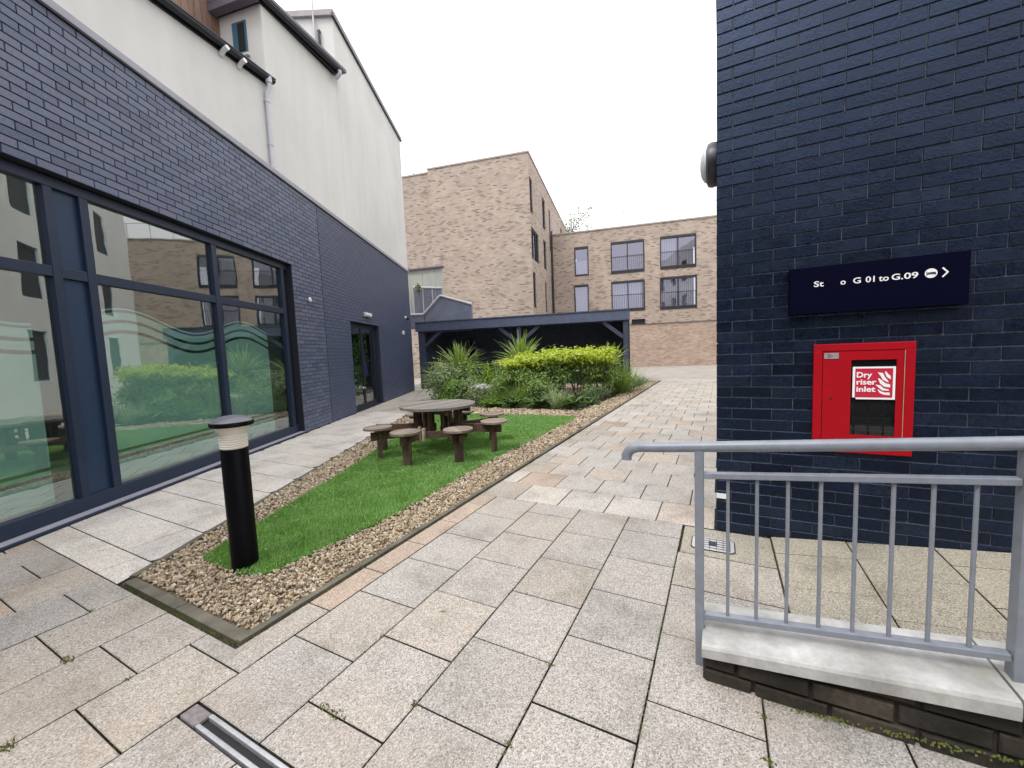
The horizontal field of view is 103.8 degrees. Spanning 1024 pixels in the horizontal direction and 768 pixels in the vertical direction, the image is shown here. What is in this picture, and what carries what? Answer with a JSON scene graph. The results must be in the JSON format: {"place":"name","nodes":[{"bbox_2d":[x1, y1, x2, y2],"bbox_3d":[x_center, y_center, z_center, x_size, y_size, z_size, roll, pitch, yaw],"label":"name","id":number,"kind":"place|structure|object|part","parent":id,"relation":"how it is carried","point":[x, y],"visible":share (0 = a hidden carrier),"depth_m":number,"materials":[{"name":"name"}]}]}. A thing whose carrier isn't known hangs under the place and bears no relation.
{"place":"outdoors","nodes":[
{"label":"outdoors","id":0,"kind":"place"},
{"bbox_2d":[202,413,576,577],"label":"lawn","id":1,"kind":"structure","parent":0,"point":[271,572],"depth_m":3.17,"materials":[{"name":"green plant"}]},
{"bbox_2d":[208,415,258,574],"bbox_3d":[-1.795,0.721,2.654,0.272,1.041,0.246,-2,5,5],"label":"bollard light","id":2,"kind":"object","parent":1,"relation":"on","point":[231,431],"visible":0.98,"depth_m":2.60,"materials":[{"name":"black paint"}]},
{"bbox_2d":[363,399,507,465],"bbox_3d":[-0.997,0.611,5.677,1.930,0.666,2.017,0,5,28],"label":"picnic table","id":3,"kind":"object","parent":1,"relation":"on","point":[456,427],"visible":0.95,"depth_m":5.37,"materials":[{"name":"brown wood"}]},
{"bbox_2d":[0,380,985,767],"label":"pavement","id":4,"kind":"structure","parent":0,"point":[632,520],"depth_m":1.93,"materials":[{"name":"stone"}]},
{"bbox_2d":[0,0,414,552],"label":"brick building","id":5,"kind":"structure","parent":4,"relation":"on","point":[171,262],"depth_m":4.91,"materials":[{"name":"painted brick"},{"name":"blue brick"},{"name":"glass"}]},
{"bbox_2d":[0,158,306,552],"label":"window","id":6,"kind":"structure","parent":5,"relation":"in","point":[119,391],"depth_m":4.02,"materials":[{"name":"clear glass"}]},
{"bbox_2d":[53,0,407,269],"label":"rendered building","id":7,"kind":"structure","parent":5,"relation":"on","point":[293,96],"depth_m":8.05,"materials":[{"name":"paint"}]},
{"bbox_2d":[231,19,250,56],"bbox_3d":[-5.217,-6.591,7.686,0.410,0.650,0.065,-1,5,17],"label":"window","id":8,"kind":"structure","parent":7,"relation":"in","point":[239,30],"depth_m":7.67,"materials":[{"name":"blue glass"}]},
{"bbox_2d":[351,329,369,397],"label":"indoor plants","id":9,"kind":"object","parent":5,"relation":"in","point":[355,370],"visible":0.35,"depth_m":11.23,"materials":[{"name":"green plant"}]},
{"bbox_2d":[350,321,379,411],"bbox_3d":[-4.011,-0.497,10.892,0.110,2.275,2.030,-2,5,1],"label":"door","id":10,"kind":"structure","parent":5,"relation":"in","point":[361,326],"depth_m":10.98,"materials":[{"name":"black metal"}]},
{"bbox_2d":[363,346,367,374],"bbox_3d":[-4.148,-0.657,11.291,0.020,0.820,0.400,-2,5,1],"label":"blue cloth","id":11,"kind":"object","parent":5,"relation":"hanging from","point":[365,366],"visible":0.43,"depth_m":11.34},
{"bbox_2d":[364,312,371,317],"bbox_3d":[-3.898,-1.873,10.879,0.085,0.120,0.440,-2,5,1],"label":"emergency light","id":12,"kind":"object","parent":5,"relation":"attached to","point":[366,314],"visible":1,"depth_m":10.79,"materials":[{"name":"grey plastic"}]},
{"bbox_2d":[180,704,289,767],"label":"slot drain","id":13,"kind":"object","parent":4,"relation":"in","point":[233,744],"visible":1,"depth_m":1.46,"materials":[{"name":"metal"}]},
{"bbox_2d":[123,380,657,645],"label":"gravel","id":14,"kind":"structure","parent":4,"relation":"on","point":[543,442],"depth_m":2.98,"materials":[{"name":"beige gravel"}]},
{"bbox_2d":[457,386,635,410],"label":"planting soil","id":15,"kind":"structure","parent":14,"relation":"on","point":[612,394],"depth_m":10.66,"materials":[{"name":"brown soil"}]},
{"bbox_2d":[412,357,466,399],"bbox_3d":[-2.107,-0.193,11.753,1.942,1.422,1.962,0,5,28],"label":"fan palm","id":16,"kind":"object","parent":15,"relation":"on","point":[433,379],"visible":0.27,"depth_m":11.59,"materials":[{"name":"green plant"}]},
{"bbox_2d":[420,361,464,396],"bbox_3d":[-1.902,-0.087,11.065,1.639,1.308,1.113,0,5,28],"label":"leafy shrub","id":17,"kind":"object","parent":15,"relation":"on","point":[439,375],"visible":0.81,"depth_m":10.91,"materials":[{"name":"green plant"}]},
{"bbox_2d":[430,375,471,399],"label":"leafy shrub","id":18,"kind":"object","parent":15,"relation":"on","point":[448,387],"visible":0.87,"depth_m":10.59,"materials":[{"name":"green plant"}]},
{"bbox_2d":[427,340,491,397],"bbox_3d":[-1.536,-0.420,11.833,2.173,1.813,2.206,0,5,28],"label":"cordyline","id":19,"kind":"object","parent":15,"relation":"on","point":[461,357],"visible":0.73,"depth_m":11.70,"materials":[{"name":"green plant"}]},
{"bbox_2d":[450,375,484,400],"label":"leafy shrub","id":20,"kind":"object","parent":15,"relation":"on","point":[467,384],"visible":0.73,"depth_m":10.56,"materials":[{"name":"green plant"}]},
{"bbox_2d":[450,360,488,399],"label":"leafy shrub","id":21,"kind":"object","parent":15,"relation":"on","point":[470,376],"visible":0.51,"depth_m":10.99,"materials":[{"name":"green plant"}]},
{"bbox_2d":[466,383,494,404],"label":"flowering shrub","id":22,"kind":"object","parent":15,"relation":"on","point":[481,387],"visible":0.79,"depth_m":10.27,"materials":[{"name":"green plant"}]},
{"bbox_2d":[466,380,508,405],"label":"arching grass","id":23,"kind":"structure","parent":15,"relation":"on","point":[495,397],"depth_m":10.17,"materials":[{"name":"green plant"}]},
{"bbox_2d":[482,361,494,395],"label":"lime shrub","id":24,"kind":"object","parent":15,"relation":"on","point":[488,375],"visible":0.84,"depth_m":10.84,"materials":[{"name":"green plant"}]},
{"bbox_2d":[479,398,501,405],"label":"fern","id":25,"kind":"object","parent":15,"relation":"on","point":[491,403],"visible":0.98,"depth_m":9.83,"materials":[{"name":"green plant"}]},
{"bbox_2d":[477,364,514,400],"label":"leafy shrub","id":26,"kind":"object","parent":15,"relation":"on","point":[489,379],"visible":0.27,"depth_m":11.00,"materials":[{"name":"green plant"}]},
{"bbox_2d":[486,367,524,399],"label":"leafy shrub","id":27,"kind":"object","parent":15,"relation":"on","point":[505,378],"visible":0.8,"depth_m":10.38,"materials":[{"name":"green plant"}]},
{"bbox_2d":[498,396,525,406],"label":"fern","id":28,"kind":"object","parent":15,"relation":"on","point":[513,402],"visible":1,"depth_m":9.58,"materials":[{"name":"green plant"}]},
{"bbox_2d":[497,380,535,405],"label":"grass clump","id":29,"kind":"object","parent":15,"relation":"on","point":[517,393],"visible":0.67,"depth_m":9.97,"materials":[{"name":"green plant"}]},
{"bbox_2d":[491,329,542,371],"bbox_3d":[0.352,-0.666,12.269,2.146,2.076,2.220,-2,5,5],"label":"cordyline","id":30,"kind":"object","parent":15,"relation":"on","point":[521,347],"visible":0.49,"depth_m":12.04,"materials":[{"name":"green plant"}]},
{"bbox_2d":[492,351,553,400],"bbox_3d":[0.389,-0.200,10.778,1.703,1.390,1.690,0,5,28],"label":"golden shrub","id":31,"kind":"object","parent":15,"relation":"on","point":[517,364],"visible":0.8,"depth_m":10.46,"materials":[{"name":"yellow plant"}]},
{"bbox_2d":[459,388,615,409],"bbox_3d":[0.170,0.279,9.912,5.876,0.580,0.931,0,5,28],"label":"ground cover","id":32,"kind":"object","parent":15,"relation":"on","point":[520,406],"visible":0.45,"depth_m":9.64,"materials":[{"name":"green plant"}]},
{"bbox_2d":[524,397,551,406],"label":"fern","id":33,"kind":"object","parent":15,"relation":"on","point":[536,402],"visible":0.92,"depth_m":9.35,"materials":[{"name":"green plant"}]},
{"bbox_2d":[514,374,564,400],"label":"leafy shrub","id":34,"kind":"object","parent":15,"relation":"on","point":[537,384],"visible":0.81,"depth_m":9.90,"materials":[{"name":"green plant"}]},
{"bbox_2d":[520,346,581,393],"bbox_3d":[1.048,-0.281,10.602,1.737,1.526,1.547,-6,6,-39],"label":"golden shrub","id":35,"kind":"object","parent":15,"relation":"on","point":[553,355],"visible":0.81,"depth_m":10.33,"materials":[{"name":"green plant"}]},
{"bbox_2d":[538,385,577,407],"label":"grass clump","id":36,"kind":"object","parent":15,"relation":"on","point":[556,398],"visible":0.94,"depth_m":9.31,"materials":[{"name":"green plant"}]},
{"bbox_2d":[562,395,588,405],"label":"fern","id":37,"kind":"object","parent":15,"relation":"on","point":[572,400],"visible":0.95,"depth_m":9.28,"materials":[{"name":"green plant"}]},
{"bbox_2d":[548,345,607,397],"bbox_3d":[1.743,-0.295,10.722,1.607,1.478,1.506,0,5,28],"label":"golden shrub","id":38,"kind":"object","parent":15,"relation":"on","point":[582,356],"visible":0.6,"depth_m":10.57,"materials":[{"name":"yellow plant"}]},
{"bbox_2d":[583,397,602,402],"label":"fern","id":39,"kind":"object","parent":15,"relation":"on","point":[589,400],"visible":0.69,"depth_m":9.66,"materials":[{"name":"green plant"}]},
{"bbox_2d":[575,381,616,399],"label":"shrub","id":40,"kind":"object","parent":15,"relation":"on","point":[591,388],"visible":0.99,"depth_m":10.20,"materials":[{"name":"green plant"}]},
{"bbox_2d":[580,343,625,394],"bbox_3d":[2.402,-0.362,11.130,1.313,1.492,1.371,-4,5,-18],"label":"golden shrub","id":41,"kind":"object","parent":15,"relation":"on","point":[611,374],"visible":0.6,"depth_m":10.91,"materials":[{"name":"yellow plant"}]},
{"bbox_2d":[594,342,628,392],"bbox_3d":[2.887,-0.517,12.098,1.753,1.602,1.537,-4,5,-23],"label":"shrub","id":42,"kind":"object","parent":15,"relation":"on","point":[613,359],"visible":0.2,"depth_m":11.96,"materials":[{"name":"green plant"}]},
{"bbox_2d":[605,354,648,392],"bbox_3d":[3.258,-0.349,11.957,2.068,1.201,2.230,0,5,28],"label":"grass clump","id":43,"kind":"object","parent":15,"relation":"on","point":[620,386],"visible":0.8,"depth_m":11.76,"materials":[{"name":"green plant"}]},
{"bbox_2d":[627,374,649,388],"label":"shrub","id":44,"kind":"object","parent":14,"relation":"on","point":[639,383],"visible":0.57,"depth_m":12.61,"materials":[{"name":"green plant"}]},
{"bbox_2d":[0,451,1023,767],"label":"moss","id":45,"kind":"object","parent":4,"relation":"on","point":[10,745],"visible":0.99,"depth_m":1.56,"materials":[{"name":"green plant"}]},
{"bbox_2d":[691,535,735,554],"bbox_3d":[1.360,1.090,2.721,0.267,0.020,0.197,0,5,28],"label":"inspection cover","id":46,"kind":"object","parent":4,"relation":"on","point":[715,545],"visible":0.71,"depth_m":2.70,"materials":[{"name":"metal"}]},
{"bbox_2d":[702,602,1023,767],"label":"dwarf wall","id":47,"kind":"structure","parent":4,"relation":"on","point":[963,703],"depth_m":1.39,"materials":[{"name":"concrete"}]},
{"bbox_2d":[622,436,1023,683],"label":"railing","id":48,"kind":"object","parent":47,"relation":"on","point":[1011,654],"visible":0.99,"depth_m":1.40,"materials":[{"name":"grey metal"}]},
{"bbox_2d":[716,0,1023,552],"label":"painted brick building","id":49,"kind":"structure","parent":4,"relation":"on","point":[850,131],"depth_m":2.39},
{"bbox_2d":[700,141,716,187],"bbox_3d":[1.420,-1.574,2.903,0.109,0.300,0.300,0,5,28],"label":"bulkhead light","id":50,"kind":"object","parent":49,"relation":"attached to","point":[708,169],"visible":0.99,"depth_m":2.81,"materials":[{"name":"grey plastic"}]},
{"bbox_2d":[717,493,725,498],"bbox_3d":[1.511,0.806,2.894,0.066,0.036,0.006,0,5,28],"label":"wall plate","id":51,"kind":"object","parent":49,"relation":"attached to","point":[721,495],"depth_m":2.89,"materials":[{"name":"white plastic"}]},
{"bbox_2d":[812,341,915,456],"bbox_3d":[2.151,0.090,2.476,0.482,0.684,0.024,0,5,28],"label":"dry riser cabinet","id":52,"kind":"object","parent":49,"relation":"attached to","point":[863,394],"visible":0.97,"depth_m":2.46,"materials":[{"name":"red metal"}]},
{"bbox_3d":[2.148,0.091,2.470,0.386,0.588,0.012,0,5,28],"label":"door","id":53,"kind":"part","parent":52,"relation":"part of","materials":[{"name":"red metal"}]},
{"bbox_2d":[788,250,970,315],"bbox_3d":[2.139,-0.585,2.390,0.812,0.289,0.060,0,5,28],"label":"direction sign","id":54,"kind":"object","parent":49,"relation":"attached to","point":[932,280],"visible":1,"depth_m":2.35,"materials":[{"name":"plastic"}]},
{"bbox_2d":[769,537,1010,641],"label":"ramp","id":55,"kind":"structure","parent":4,"relation":"on","point":[950,587],"depth_m":2.10,"materials":[{"name":"stone"}]},
{"bbox_2d":[480,367,509,390],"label":"arching grass","id":56,"kind":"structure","parent":0,"point":[493,378],"depth_m":11.40,"materials":[{"name":"green plant"}]},
{"bbox_2d":[275,0,716,303],"label":"sky","id":57,"kind":"structure","parent":0,"point":[613,103],"materials":[{"name":"white"}]},
{"bbox_2d":[429,380,599,388],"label":"shelter floor","id":58,"kind":"structure","parent":0,"point":[567,382],"depth_m":16.11,"materials":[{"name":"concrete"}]},
{"bbox_2d":[414,308,630,388],"bbox_3d":[0.562,-1.331,16.532,8.220,2.690,3.260,-1,5,16],"label":"garden shelter","id":59,"kind":"object","parent":58,"relation":"on","point":[584,329],"visible":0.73,"depth_m":17.01,"materials":[{"name":"paint"}]},
{"bbox_2d":[414,365,716,380],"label":"yard","id":60,"kind":"structure","parent":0,"point":[703,372],"depth_m":19.72,"materials":[{"name":"concrete"}]},
{"label":"ground","id":61,"kind":"structure","parent":0,"visible":0},
{"bbox_2d":[124,380,659,646],"bbox_3d":[-0.958,0.658,10.363,7.126,0.212,15.299,0,5,28],"label":"edging","id":62,"kind":"object","parent":61,"relation":"on","point":[225,629],"visible":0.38,"depth_m":2.45,"materials":[{"name":"concrete"}]},
{"bbox_2d":[402,150,566,378],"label":"apartment block","id":63,"kind":"structure","parent":61,"relation":"on","point":[481,230],"depth_m":22.21,"materials":[{"name":"brick"}]},
{"bbox_2d":[408,265,473,332],"bbox_3d":[-3.205,-3.618,17.732,3.454,3.120,1.170,-1,5,16],"label":"external stair","id":64,"kind":"object","parent":63,"relation":"attached to","point":[429,301],"visible":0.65,"depth_m":17.57,"materials":[{"name":"metal"}]},
{"bbox_2d":[529,178,531,212],"bbox_3d":[0.569,-10.094,21.680,0.850,1.830,0.660,-1,5,16],"label":"window","id":65,"kind":"structure","parent":63,"relation":"in","point":[529,178],"depth_m":21.84,"materials":[{"name":"black glass"}]},
{"bbox_2d":[531,228,537,262],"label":"window","id":66,"kind":"structure","parent":63,"relation":"in","point":[534,236],"depth_m":22.71,"materials":[{"name":"black glass"}]},
{"bbox_2d":[533,272,535,307],"bbox_3d":[0.802,-5.139,22.189,0.850,1.940,0.680,-1,5,16],"label":"window","id":67,"kind":"structure","parent":63,"relation":"in","point":[533,272],"depth_m":22.33,"materials":[{"name":"black glass"}]},
{"bbox_2d":[542,199,544,229],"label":"window","id":68,"kind":"structure","parent":63,"relation":"in","point":[542,199],"depth_m":25.38,"materials":[{"name":"black glass"}]},
{"bbox_2d":[543,240,545,269],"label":"window","id":69,"kind":"structure","parent":63,"relation":"in","point":[543,240],"depth_m":25.58,"materials":[{"name":"black glass"}]},
{"bbox_2d":[565,203,601,231],"bbox_3d":[5.517,-8.929,36.947,4.572,14.284,4.916,-4,5,-22],"label":"tree","id":70,"kind":"object","parent":61,"relation":"on","point":[572,229],"visible":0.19,"depth_m":35.76,"materials":[{"name":"green plant"}]},
{"bbox_2d":[552,200,717,366],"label":"apartment block","id":71,"kind":"structure","parent":61,"relation":"on","point":[646,273],"depth_m":25.93,"materials":[{"name":"brick"}]},
{"bbox_2d":[574,246,588,275],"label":"window","id":72,"kind":"structure","parent":71,"relation":"in","point":[581,254],"depth_m":27.03,"materials":[{"name":"grey glass"}]},
{"bbox_2d":[574,284,588,311],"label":"window","id":73,"kind":"structure","parent":71,"relation":"in","point":[581,294],"depth_m":27.17,"materials":[{"name":"grey glass"}]},
{"bbox_2d":[611,239,644,273],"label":"window","id":74,"kind":"structure","parent":71,"relation":"in","point":[626,256],"depth_m":27.01,"materials":[{"name":"grey glass"}]},
{"bbox_2d":[611,279,644,310],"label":"window","id":75,"kind":"structure","parent":71,"relation":"in","point":[630,294],"depth_m":26.40,"materials":[{"name":"grey glass"}]},
{"bbox_2d":[660,233,696,269],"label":"window","id":76,"kind":"structure","parent":71,"relation":"in","point":[676,251],"depth_m":25.53,"materials":[{"name":"grey glass"}]},
{"bbox_2d":[660,274,696,309],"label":"window","id":77,"kind":"structure","parent":71,"relation":"in","point":[676,292],"depth_m":25.53,"materials":[{"name":"grey glass"}]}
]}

